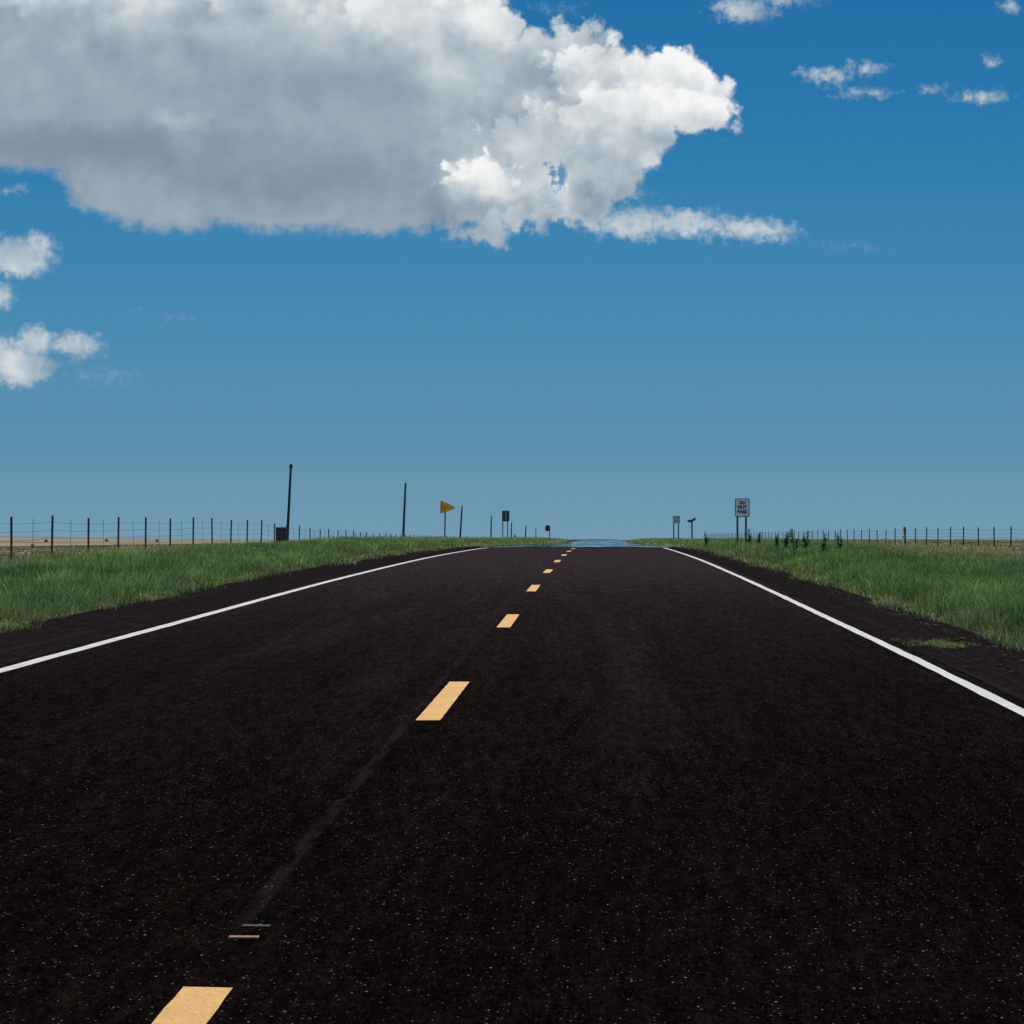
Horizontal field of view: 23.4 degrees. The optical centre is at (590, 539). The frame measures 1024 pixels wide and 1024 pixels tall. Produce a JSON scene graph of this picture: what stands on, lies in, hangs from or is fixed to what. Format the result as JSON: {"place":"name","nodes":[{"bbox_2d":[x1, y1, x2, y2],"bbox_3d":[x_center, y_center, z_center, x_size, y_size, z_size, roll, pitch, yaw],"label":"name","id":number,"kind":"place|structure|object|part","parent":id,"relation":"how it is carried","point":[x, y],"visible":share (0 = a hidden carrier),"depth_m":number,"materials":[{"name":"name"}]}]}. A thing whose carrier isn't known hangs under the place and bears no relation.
{"place":"outdoors","nodes":[
{"label":"outdoors","id":0,"kind":"place"},
{"bbox_2d":[0,539,591,664],"bbox_3d":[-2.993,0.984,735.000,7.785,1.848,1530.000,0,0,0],"label":"shoulder","id":1,"kind":"object","parent":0,"point":[60,634],"visible":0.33,"depth_m":33.08},
{"bbox_2d":[0,539,1023,1023],"bbox_3d":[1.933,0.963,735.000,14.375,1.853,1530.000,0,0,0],"label":"road","id":2,"kind":"structure","parent":0,"point":[638,785],"depth_m":11.18,"materials":[{"name":"black asphalt"}]},
{"bbox_2d":[152,987,231,1023],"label":"dash","id":3,"kind":"object","parent":2,"relation":"on","point":[192,1005],"visible":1,"depth_m":6.83,"materials":[{"name":"yellow paint"}]},
{"bbox_2d":[228,935,258,937],"bbox_3d":[-1.113,1.275,7.941,0.096,0.005,0.040,0,0,1],"label":"lane marker tab","id":4,"kind":"object","parent":2,"relation":"on","point":[235,936],"visible":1,"depth_m":7.94,"materials":[{"name":"plastic"}]},
{"bbox_2d":[241,924,269,926],"bbox_3d":[-1.102,1.272,8.150,0.090,0.005,0.040,0,0,3],"label":"lane marker tab","id":5,"kind":"object","parent":2,"relation":"on","point":[252,925],"visible":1,"depth_m":8.15,"materials":[{"name":"white plastic"}]},
{"bbox_2d":[0,541,579,672],"bbox_3d":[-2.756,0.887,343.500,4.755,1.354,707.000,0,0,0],"label":"edge line","id":6,"kind":"object","parent":2,"relation":"on","point":[22,664],"visible":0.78,"depth_m":28.42,"materials":[{"name":"white paint"}]},
{"bbox_2d":[416,682,468,719],"bbox_3d":[-1.032,1.134,17.564,0.160,0.048,3.448,0,0,0],"label":"dash","id":7,"kind":"object","parent":2,"relation":"on","point":[440,704],"visible":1,"depth_m":17.34,"materials":[{"name":"yellow paint"}]},
{"bbox_2d":[497,614,518,626],"bbox_3d":[-0.985,0.976,29.768,0.163,0.043,3.467,0,0,0],"label":"dash","id":8,"kind":"object","parent":2,"relation":"on","point":[508,620],"visible":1,"depth_m":29.75,"materials":[{"name":"yellow paint"}]},
{"bbox_2d":[527,585,539,590],"bbox_3d":[-0.963,0.824,41.947,0.163,0.041,3.459,0,0,0],"label":"dash","id":9,"kind":"object","parent":2,"relation":"on","point":[533,587],"visible":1,"depth_m":42.16,"materials":[{"name":"yellow paint"}]},
{"bbox_2d":[466,540,675,546],"bbox_3d":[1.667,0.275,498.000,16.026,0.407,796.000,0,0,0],"label":"heat mirage","id":10,"kind":"object","parent":2,"relation":"on","point":[604,543],"visible":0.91,"depth_m":160.85,"materials":[{"name":"blue"}]},
{"bbox_2d":[661,547,1023,715],"bbox_3d":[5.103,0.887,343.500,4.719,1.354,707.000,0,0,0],"label":"edge line","id":11,"kind":"object","parent":2,"relation":"on","point":[991,696],"visible":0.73,"depth_m":22.83,"materials":[{"name":"white paint"}]},
{"bbox_2d":[0,536,1023,561],"bbox_3d":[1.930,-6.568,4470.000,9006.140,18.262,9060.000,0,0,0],"label":"ground","id":12,"kind":"structure","parent":0,"point":[26,541],"depth_m":581.48,"materials":[{"name":"soil"}]},
{"bbox_2d":[0,542,268,562],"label":"prairie grass","id":13,"kind":"structure","parent":12,"relation":"on","point":[63,547],"depth_m":246.03,"materials":[{"name":"plant"}]},
{"bbox_2d":[0,515,483,559],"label":"wire fence","id":14,"kind":"object","parent":12,"relation":"on","point":[52,527],"visible":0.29,"depth_m":85.80,"materials":[{"name":"metal"}]},
{"bbox_2d":[275,527,285,541],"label":"utility cabinet","id":15,"kind":"object","parent":12,"relation":"on","point":[281,536],"visible":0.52,"depth_m":202.73,"materials":[{"name":"metal"}]},
{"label":"door","id":16,"kind":"part","parent":15,"relation":"part of","materials":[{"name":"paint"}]},
{"bbox_2d":[0,533,570,636],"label":"verge grass","id":17,"kind":"structure","parent":12,"relation":"on","point":[39,588],"depth_m":51.86,"materials":[{"name":"green plant"}]},
{"bbox_2d":[287,464,292,540],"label":"utility pole","id":18,"kind":"object","parent":12,"relation":"on","point":[289,495],"visible":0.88,"depth_m":204.91,"materials":[{"name":"brown wood"}]},
{"bbox_2d":[402,483,405,537],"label":"utility pole","id":19,"kind":"object","parent":12,"relation":"on","point":[403,526],"visible":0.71,"depth_m":330.88,"materials":[{"name":"brown wood"}]},
{"bbox_2d":[440,500,454,536],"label":"pennant sign","id":20,"kind":"object","parent":12,"relation":"on","point":[445,507],"visible":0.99,"depth_m":186.97,"materials":[{"name":"yellow metal"}]},
{"bbox_2d":[459,506,462,536],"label":"utility pole","id":21,"kind":"object","parent":12,"relation":"on","point":[461,521],"visible":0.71,"depth_m":476.87,"materials":[{"name":"brown wood"}]},
{"bbox_2d":[490,515,491,537],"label":"utility pole","id":22,"kind":"object","parent":12,"relation":"on","point":[491,528],"visible":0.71,"depth_m":621.86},
{"bbox_2d":[502,511,508,537],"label":"road sign","id":23,"kind":"object","parent":12,"relation":"on","point":[505,515],"visible":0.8,"depth_m":329.96,"materials":[{"name":"black metal"}]},
{"bbox_2d":[6,548,1023,671],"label":"gravel","id":24,"kind":"structure","parent":12,"relation":"on","point":[1003,655],"depth_m":30.86,"materials":[{"name":"grey gravel"}]},
{"bbox_2d":[545,525,549,539],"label":"road sign","id":25,"kind":"object","parent":12,"relation":"on","point":[547,527],"visible":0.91,"depth_m":299.96,"materials":[{"name":"metal"}]},
{"bbox_2d":[673,516,679,537],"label":"road sign","id":26,"kind":"object","parent":12,"relation":"on","point":[676,519],"visible":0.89,"depth_m":299.95,"materials":[{"name":"white metal"}]},
{"bbox_2d":[687,518,695,538],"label":"blade sign","id":27,"kind":"object","parent":12,"relation":"on","point":[692,520],"visible":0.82,"depth_m":259.99,"materials":[{"name":"metal"}]},
{"bbox_2d":[703,533,708,545],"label":"tall weed","id":28,"kind":"object","parent":12,"relation":"on","point":[706,539],"visible":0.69,"depth_m":110.03,"materials":[{"name":"green plant"}]},
{"bbox_2d":[735,499,749,541],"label":"road sign","id":29,"kind":"object","parent":12,"relation":"on","point":[742,507],"visible":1,"depth_m":106.96,"materials":[{"name":"white metal"}]},
{"bbox_2d":[746,529,752,543],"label":"tall weed","id":30,"kind":"object","parent":12,"relation":"on","point":[749,539],"visible":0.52,"depth_m":96.30,"materials":[{"name":"green plant"}]},
{"bbox_2d":[756,532,762,543],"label":"tall weed","id":31,"kind":"object","parent":12,"relation":"on","point":[759,538],"visible":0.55,"depth_m":98.00,"materials":[{"name":"green plant"}]},
{"bbox_2d":[774,533,779,546],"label":"tall weed","id":32,"kind":"object","parent":12,"relation":"on","point":[777,543],"visible":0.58,"depth_m":86.00,"materials":[{"name":"green plant"}]},
{"bbox_2d":[784,531,790,548],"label":"tall weed","id":33,"kind":"object","parent":12,"relation":"on","point":[787,537],"visible":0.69,"depth_m":82.52,"materials":[{"name":"green plant"}]},
{"bbox_2d":[788,528,801,549],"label":"tall weed","id":34,"kind":"object","parent":12,"relation":"on","point":[793,539],"visible":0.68,"depth_m":77.41,"materials":[{"name":"green plant"}]},
{"bbox_2d":[797,530,811,548],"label":"tall weed","id":35,"kind":"object","parent":12,"relation":"on","point":[808,531],"visible":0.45,"depth_m":77.38,"materials":[{"name":"green plant"}]},
{"bbox_2d":[801,536,810,549],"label":"tall weed","id":36,"kind":"object","parent":12,"relation":"on","point":[805,543],"visible":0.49,"depth_m":76.50,"materials":[{"name":"green plant"}]},
{"bbox_2d":[623,536,1023,650],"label":"verge grass","id":37,"kind":"structure","parent":12,"relation":"on","point":[980,592],"depth_m":48.08,"materials":[{"name":"green plant"}]},
{"bbox_2d":[821,532,827,552],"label":"tall weed","id":38,"kind":"object","parent":12,"relation":"on","point":[824,544],"visible":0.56,"depth_m":73.92,"materials":[{"name":"green plant"}]},
{"bbox_2d":[836,533,843,548],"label":"tall weed","id":39,"kind":"object","parent":12,"relation":"on","point":[839,545],"visible":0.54,"depth_m":79.10,"materials":[{"name":"green plant"}]},
{"bbox_2d":[707,526,1023,547],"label":"wire fence","id":40,"kind":"object","parent":12,"relation":"on","point":[950,536],"visible":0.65,"depth_m":152.61,"materials":[{"name":"metal"}]},
{"bbox_2d":[903,527,905,543],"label":"marker post","id":41,"kind":"object","parent":12,"relation":"on","point":[904,530],"visible":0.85,"depth_m":149.95,"materials":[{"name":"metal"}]},
{"bbox_2d":[0,0,1023,539],"label":"sky","id":42,"kind":"structure","parent":0,"point":[581,269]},
{"bbox_2d":[611,539,1023,699],"bbox_3d":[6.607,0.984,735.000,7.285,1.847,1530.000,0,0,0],"label":"shoulder","id":43,"kind":"object","parent":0,"point":[980,664],"visible":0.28,"depth_m":28.19},
{"bbox_2d":[902,637,979,648],"bbox_3d":[3.518,1.047,24.973,0.789,0.102,1.417,0,0,0],"label":"grass tuft","id":44,"kind":"object","parent":43,"relation":"on","point":[939,643],"visible":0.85,"depth_m":24.84,"materials":[{"name":"green plant"}]},
{"bbox_2d":[795,539,1023,559],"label":"prairie grass","id":45,"kind":"structure","parent":0,"point":[990,542],"depth_m":204.96,"materials":[{"name":"green plant"}]}
]}

